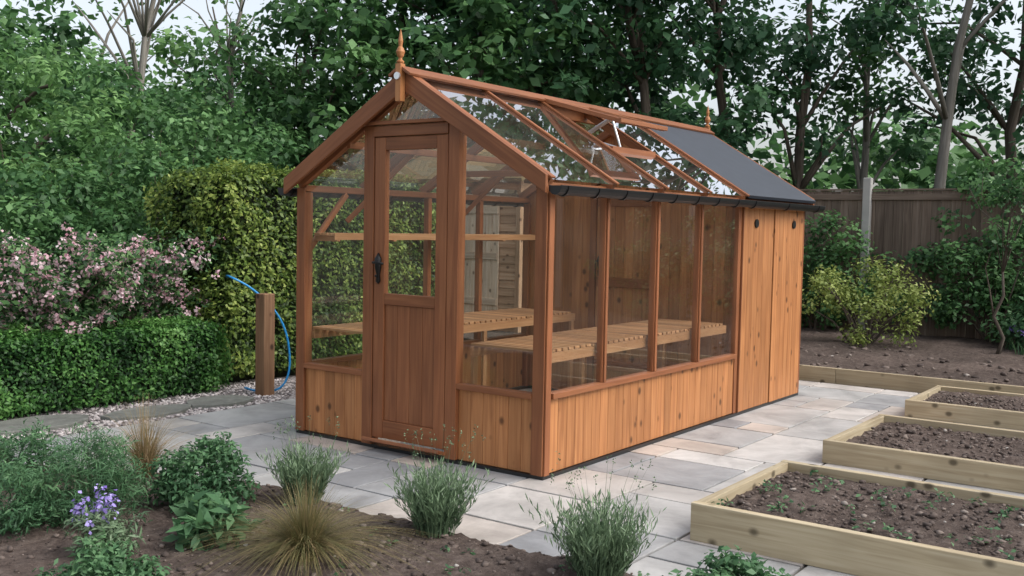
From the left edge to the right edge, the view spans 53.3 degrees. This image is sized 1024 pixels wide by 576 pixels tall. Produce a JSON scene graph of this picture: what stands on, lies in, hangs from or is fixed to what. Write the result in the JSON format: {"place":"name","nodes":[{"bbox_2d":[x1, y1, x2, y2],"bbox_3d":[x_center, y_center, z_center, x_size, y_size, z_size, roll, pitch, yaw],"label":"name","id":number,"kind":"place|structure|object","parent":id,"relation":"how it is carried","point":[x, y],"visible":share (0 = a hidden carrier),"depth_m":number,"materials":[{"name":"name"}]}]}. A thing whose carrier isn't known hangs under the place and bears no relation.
{"place":"outdoors","nodes":[
{"label":"outdoors","id":0,"kind":"place"},
{"bbox_2d":[0,375,295,444],"bbox_3d":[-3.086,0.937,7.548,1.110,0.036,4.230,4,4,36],"label":"gravel","id":1,"kind":"structure","parent":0,"point":[236,386],"depth_m":7.99,"materials":[{"name":"grey gravel"}]},
{"bbox_2d":[0,414,88,435],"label":"stepping stone","id":2,"kind":"object","parent":1,"relation":"on","point":[58,421],"visible":0.73,"depth_m":7.10,"materials":[{"name":"grey stone"}]},
{"bbox_2d":[0,312,234,419],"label":"box hedge","id":3,"kind":"object","parent":1,"relation":"on","point":[113,367],"visible":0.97,"depth_m":7.88,"materials":[{"name":"green plant"}]},
{"bbox_2d":[100,404,190,421],"bbox_3d":[-2.699,0.935,7.633,0.379,0.045,0.739,4,4,36],"label":"stepping stone","id":4,"kind":"object","parent":1,"relation":"on","point":[170,409],"visible":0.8,"depth_m":7.57,"materials":[{"name":"grey stone"}]},
{"bbox_2d":[186,395,253,408],"bbox_3d":[-2.351,0.912,8.138,0.398,0.045,0.555,4,4,36],"label":"stepping stone","id":5,"kind":"object","parent":1,"relation":"on","point":[214,401],"visible":0.73,"depth_m":8.09,"materials":[{"name":"grey stone"}]},
{"bbox_2d":[226,275,290,391],"bbox_3d":[-2.365,0.376,8.790,0.975,0.993,0.423,4,5,42],"label":"garden hose","id":6,"kind":"object","parent":1,"relation":"on","point":[280,319],"visible":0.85,"depth_m":8.61,"materials":[{"name":"blue plastic"}]},
{"bbox_2d":[255,293,274,395],"bbox_3d":[-2.066,0.490,8.540,0.115,0.890,0.115,4,4,36],"label":"wooden post","id":7,"kind":"object","parent":1,"relation":"on","point":[265,344],"visible":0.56,"depth_m":8.50,"materials":[{"name":"brown wood"}]},
{"bbox_2d":[0,464,641,575],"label":"flower bed soil","id":8,"kind":"structure","parent":0,"point":[158,523],"depth_m":4.36,"materials":[{"name":"brown soil"}]},
{"bbox_2d":[0,433,19,451],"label":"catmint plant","id":9,"kind":"object","parent":8,"relation":"on","point":[7,444],"visible":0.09,"depth_m":6.23,"materials":[{"name":"green plant"}]},
{"bbox_2d":[0,417,72,492],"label":"fennel plant","id":10,"kind":"object","parent":8,"relation":"on","point":[34,445],"visible":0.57,"depth_m":5.41,"materials":[{"name":"green plant"}]},
{"bbox_2d":[0,451,74,541],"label":"fennel plant","id":11,"kind":"object","parent":8,"relation":"on","point":[22,511],"visible":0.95,"depth_m":4.55,"materials":[{"name":"green plant"}]},
{"bbox_2d":[17,420,157,531],"bbox_3d":[-1.994,0.867,4.778,0.644,0.498,0.676,0,4,-14],"label":"fennel plant","id":12,"kind":"object","parent":8,"relation":"on","point":[99,466],"visible":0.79,"depth_m":4.74,"materials":[{"name":"green plant"}]},
{"bbox_2d":[32,527,170,575],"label":"catmint plant","id":13,"kind":"object","parent":8,"relation":"on","point":[107,563],"visible":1,"depth_m":3.83,"materials":[{"name":"green plant"}]},
{"bbox_2d":[60,484,145,558],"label":"wallflower plant","id":14,"kind":"object","parent":8,"relation":"on","point":[107,524],"visible":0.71,"depth_m":4.26,"materials":[{"name":"purple plant"}]},
{"bbox_2d":[40,394,251,477],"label":"sedge grass","id":15,"kind":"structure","parent":8,"relation":"on","point":[145,448],"depth_m":5.53,"materials":[{"name":"brown plant"}]},
{"bbox_2d":[143,431,261,516],"bbox_3d":[-1.537,0.920,5.051,0.582,0.403,0.527,4,4,36],"label":"catmint plant","id":16,"kind":"object","parent":8,"relation":"on","point":[213,476],"visible":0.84,"depth_m":5.00,"materials":[{"name":"green plant"}]},
{"bbox_2d":[162,489,265,551],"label":"broadleaf plant","id":17,"kind":"object","parent":8,"relation":"on","point":[210,508],"visible":0.88,"depth_m":4.43,"materials":[{"name":"green plant"}]},
{"bbox_2d":[256,415,351,504],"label":"lavender plant","id":18,"kind":"object","parent":8,"relation":"on","point":[299,468],"visible":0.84,"depth_m":5.09,"materials":[{"name":"green plant"}]},
{"bbox_2d":[158,474,463,575],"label":"sedge grass","id":19,"kind":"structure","parent":8,"relation":"on","point":[306,531],"depth_m":4.24,"materials":[{"name":"green plant"}]},
{"bbox_2d":[51,474,649,575],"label":"seedlings","id":20,"kind":"object","parent":8,"relation":"on","point":[448,566],"visible":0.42,"depth_m":4.33,"materials":[{"name":"green plant"}]},
{"bbox_2d":[384,424,494,537],"bbox_3d":[-0.336,0.876,4.697,0.489,0.485,0.508,-1,4,-29],"label":"lavender plant","id":21,"kind":"object","parent":8,"relation":"on","point":[435,510],"visible":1,"depth_m":4.62,"materials":[{"name":"green plant"}]},
{"bbox_2d":[519,451,665,575],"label":"lavender plant","id":22,"kind":"object","parent":8,"relation":"on","point":[597,545],"visible":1,"depth_m":4.04,"materials":[{"name":"green plant"}]},
{"bbox_2d":[662,544,790,575],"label":"geranium plant","id":23,"kind":"object","parent":8,"relation":"on","point":[729,564],"visible":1,"depth_m":3.88,"materials":[{"name":"green plant"}]},
{"bbox_2d":[0,307,985,343],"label":"ground","id":24,"kind":"structure","parent":0,"point":[469,339],"depth_m":15.38,"materials":[{"name":"brown soil"}]},
{"bbox_2d":[0,0,27,47],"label":"tree","id":25,"kind":"object","parent":24,"relation":"on","point":[3,20],"visible":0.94,"depth_m":15.08,"materials":[{"name":"green plant"}]},
{"bbox_2d":[0,144,154,353],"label":"shrub","id":26,"kind":"object","parent":24,"relation":"on","point":[17,206],"visible":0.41,"depth_m":8.98,"materials":[{"name":"green plant"}]},
{"bbox_2d":[0,0,168,274],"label":"tree","id":27,"kind":"object","parent":24,"relation":"on","point":[64,33],"visible":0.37,"depth_m":15.79,"materials":[{"name":"green plant"}]},
{"bbox_2d":[0,29,198,298],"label":"shrub","id":28,"kind":"object","parent":24,"relation":"on","point":[93,138],"visible":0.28,"depth_m":10.85,"materials":[{"name":"green plant"}]},
{"bbox_2d":[42,0,184,211],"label":"tree","id":29,"kind":"object","parent":24,"relation":"on","point":[145,21],"visible":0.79,"depth_m":14.07,"materials":[{"name":"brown plant"}]},
{"bbox_2d":[0,2,242,255],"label":"tree","id":30,"kind":"object","parent":24,"relation":"on","point":[49,94],"visible":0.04,"depth_m":17.24,"materials":[{"name":"green plant"}]},
{"bbox_2d":[0,222,252,349],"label":"weigela shrub","id":31,"kind":"object","parent":24,"relation":"on","point":[94,284],"visible":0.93,"depth_m":8.02,"materials":[{"name":"pink plant"}]},
{"bbox_2d":[40,98,257,339],"bbox_3d":[-3.510,-0.545,10.235,1.756,2.672,2.576,4,4,36],"label":"shrub","id":32,"kind":"object","parent":24,"relation":"on","point":[141,172],"visible":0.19,"depth_m":9.88,"materials":[{"name":"green plant"}]},
{"bbox_2d":[19,57,308,272],"bbox_3d":[-4.630,-1.202,13.630,3.421,3.534,3.741,4,4,36],"label":"shrub","id":33,"kind":"object","parent":24,"relation":"on","point":[248,151],"visible":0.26,"depth_m":13.09,"materials":[{"name":"green plant"}]},
{"bbox_2d":[120,7,339,225],"bbox_3d":[-5.438,-2.371,18.500,4.562,5.277,4.719,4,4,36],"label":"tree","id":34,"kind":"object","parent":24,"relation":"on","point":[192,62],"visible":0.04,"depth_m":17.03,"materials":[{"name":"green plant"}]},
{"bbox_2d":[158,0,304,106],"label":"tree","id":35,"kind":"object","parent":24,"relation":"on","point":[232,48],"visible":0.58,"depth_m":17.59,"materials":[{"name":"green plant"}]},
{"bbox_2d":[162,46,364,181],"bbox_3d":[-3.829,-1.706,16.450,3.806,4.241,3.098,-2,5,-44],"label":"shrub","id":36,"kind":"object","parent":24,"relation":"on","point":[264,84],"visible":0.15,"depth_m":15.90,"materials":[{"name":"green plant"}]},
{"bbox_2d":[143,156,435,383],"bbox_3d":[-1.996,-0.227,10.289,1.170,2.114,3.344,4,4,36],"label":"yew hedge","id":37,"kind":"object","parent":24,"relation":"on","point":[250,215],"visible":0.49,"depth_m":9.34,"materials":[{"name":"green plant"}]},
{"bbox_2d":[156,0,438,171],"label":"tree","id":38,"kind":"object","parent":24,"relation":"on","point":[292,100],"visible":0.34,"depth_m":16.09,"materials":[{"name":"green plant"}]},
{"bbox_2d":[253,0,567,183],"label":"tree","id":39,"kind":"object","parent":24,"relation":"on","point":[361,17],"visible":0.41,"depth_m":15.45,"materials":[{"name":"green plant"}]},
{"bbox_2d":[323,0,638,183],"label":"tree","id":40,"kind":"object","parent":24,"relation":"on","point":[502,20],"visible":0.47,"depth_m":15.58,"materials":[{"name":"green plant"}]},
{"bbox_2d":[382,0,620,182],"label":"tree","id":41,"kind":"object","parent":24,"relation":"on","point":[451,25],"visible":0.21,"depth_m":15.80,"materials":[{"name":"green plant"}]},
{"bbox_2d":[0,0,1023,295],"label":"woodland","id":42,"kind":"object","parent":24,"relation":"on","point":[914,178],"visible":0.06,"depth_m":21.90,"materials":[{"name":"green plant"}]},
{"bbox_2d":[498,0,769,149],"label":"tree","id":43,"kind":"object","parent":24,"relation":"on","point":[636,64],"visible":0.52,"depth_m":16.34,"materials":[{"name":"green plant"}]},
{"bbox_2d":[593,0,844,157],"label":"tree","id":44,"kind":"object","parent":24,"relation":"on","point":[759,98],"visible":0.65,"depth_m":15.96,"materials":[{"name":"green plant"}]},
{"bbox_2d":[703,0,943,188],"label":"tree","id":45,"kind":"object","parent":24,"relation":"on","point":[800,140],"visible":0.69,"depth_m":16.93,"materials":[{"name":"green plant"}]},
{"bbox_2d":[753,0,979,188],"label":"tree","id":46,"kind":"object","parent":24,"relation":"on","point":[848,104],"visible":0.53,"depth_m":17.85,"materials":[{"name":"green plant"}]},
{"bbox_2d":[799,364,1023,393],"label":"bed edging board","id":47,"kind":"object","parent":24,"relation":"on","point":[902,382],"visible":0.47,"depth_m":9.55,"materials":[{"name":"beige wood"}]},
{"bbox_2d":[837,0,1023,327],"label":"tree","id":48,"kind":"object","parent":24,"relation":"on","point":[946,110],"visible":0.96,"depth_m":15.33,"materials":[{"name":"green plant"}]},
{"bbox_2d":[868,0,1023,256],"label":"tree","id":49,"kind":"object","parent":24,"relation":"on","point":[1014,111],"visible":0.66,"depth_m":17.06,"materials":[{"name":"green plant"}]},
{"bbox_2d":[0,0,1023,235],"label":"sky","id":50,"kind":"structure","parent":0,"point":[250,6],"materials":[{"name":"white"}]},
{"bbox_2d":[4,380,1023,575],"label":"paving","id":51,"kind":"structure","parent":0,"point":[686,469],"depth_m":6.11,"materials":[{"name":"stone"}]},
{"bbox_2d":[277,29,825,480],"bbox_3d":[0.559,-0.333,7.947,2.312,2.612,4.328,4,4,36],"label":"greenhouse","id":52,"kind":"object","parent":51,"relation":"on","point":[662,270],"visible":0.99,"depth_m":6.89,"materials":[{"name":"brown wood"}]},
{"bbox_2d":[690,460,1023,575],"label":"raised bed","id":53,"kind":"object","parent":51,"relation":"on","point":[823,534],"visible":0.94,"depth_m":4.62,"materials":[{"name":"beige wood"}]},
{"bbox_2d":[711,470,1023,560],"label":"seedlings","id":54,"kind":"object","parent":53,"relation":"on","point":[889,529],"visible":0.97,"depth_m":4.77,"materials":[{"name":"green plant"}]},
{"bbox_2d":[822,414,1023,493],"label":"raised bed","id":55,"kind":"object","parent":51,"relation":"on","point":[979,456],"visible":1,"depth_m":6.32,"materials":[{"name":"beige wood"}]},
{"bbox_2d":[904,385,1023,430],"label":"raised bed","id":56,"kind":"object","parent":51,"relation":"on","point":[997,409],"visible":1,"depth_m":8.00,"materials":[{"name":"beige wood"}]},
{"bbox_2d":[463,325,1023,385],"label":"back bed soil","id":57,"kind":"structure","parent":0,"point":[936,348],"depth_m":11.46,"materials":[{"name":"brown soil"}]},
{"bbox_2d":[393,148,532,332],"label":"garden shed","id":58,"kind":"structure","parent":57,"relation":"on","point":[502,274],"depth_m":13.41,"materials":[{"name":"brown wood"}]},
{"bbox_2d":[464,194,499,312],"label":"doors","id":59,"kind":"structure","parent":58,"relation":"in","point":[491,214],"depth_m":13.48,"materials":[{"name":"brown wood"}]},
{"bbox_2d":[801,208,879,329],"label":"border shrub","id":60,"kind":"object","parent":57,"relation":"on","point":[820,322],"visible":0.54,"depth_m":13.90,"materials":[{"name":"green plant"}]},
{"bbox_2d":[802,255,940,347],"bbox_3d":[4.319,0.198,12.523,1.688,1.230,1.400,4,4,36],"label":"golden shrub","id":61,"kind":"object","parent":57,"relation":"on","point":[839,300],"visible":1,"depth_m":12.42,"materials":[{"name":"green plant"}]},
{"bbox_2d":[799,178,1023,338],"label":"garden fence","id":62,"kind":"object","parent":57,"relation":"on","point":[884,215],"visible":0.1,"depth_m":13.74,"materials":[{"name":"brown wood"}]},
{"bbox_2d":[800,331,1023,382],"bbox_3d":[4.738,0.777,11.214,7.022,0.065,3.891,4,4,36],"label":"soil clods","id":63,"kind":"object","parent":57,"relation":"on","point":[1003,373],"visible":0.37,"depth_m":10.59,"materials":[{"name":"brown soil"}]},
{"bbox_2d":[801,172,1023,329],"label":"climbing plant","id":64,"kind":"object","parent":57,"relation":"on","point":[924,255],"visible":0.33,"depth_m":13.24,"materials":[{"name":"green plant"}]},
{"bbox_2d":[927,235,1023,342],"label":"border shrub","id":65,"kind":"object","parent":57,"relation":"on","point":[995,283],"visible":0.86,"depth_m":12.78,"materials":[{"name":"green plant"}]},
{"bbox_2d":[966,155,1023,353],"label":"sapling tree","id":66,"kind":"object","parent":57,"relation":"on","point":[1009,194],"visible":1,"depth_m":11.61,"materials":[{"name":"green plant"}]},
{"bbox_2d":[980,296,1023,345],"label":"border shrub","id":67,"kind":"object","parent":57,"relation":"on","point":[1011,322],"visible":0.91,"depth_m":12.16,"materials":[{"name":"green plant"}]},
{"bbox_2d":[1000,325,1023,354],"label":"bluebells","id":68,"kind":"object","parent":57,"relation":"on","point":[1011,346],"visible":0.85,"depth_m":12.01,"materials":[{"name":"green plant"}]},
{"bbox_2d":[1011,130,1023,159],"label":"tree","id":69,"kind":"object","parent":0,"point":[1018,135],"visible":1,"depth_m":15.45,"materials":[{"name":"green plant"}]}
]}

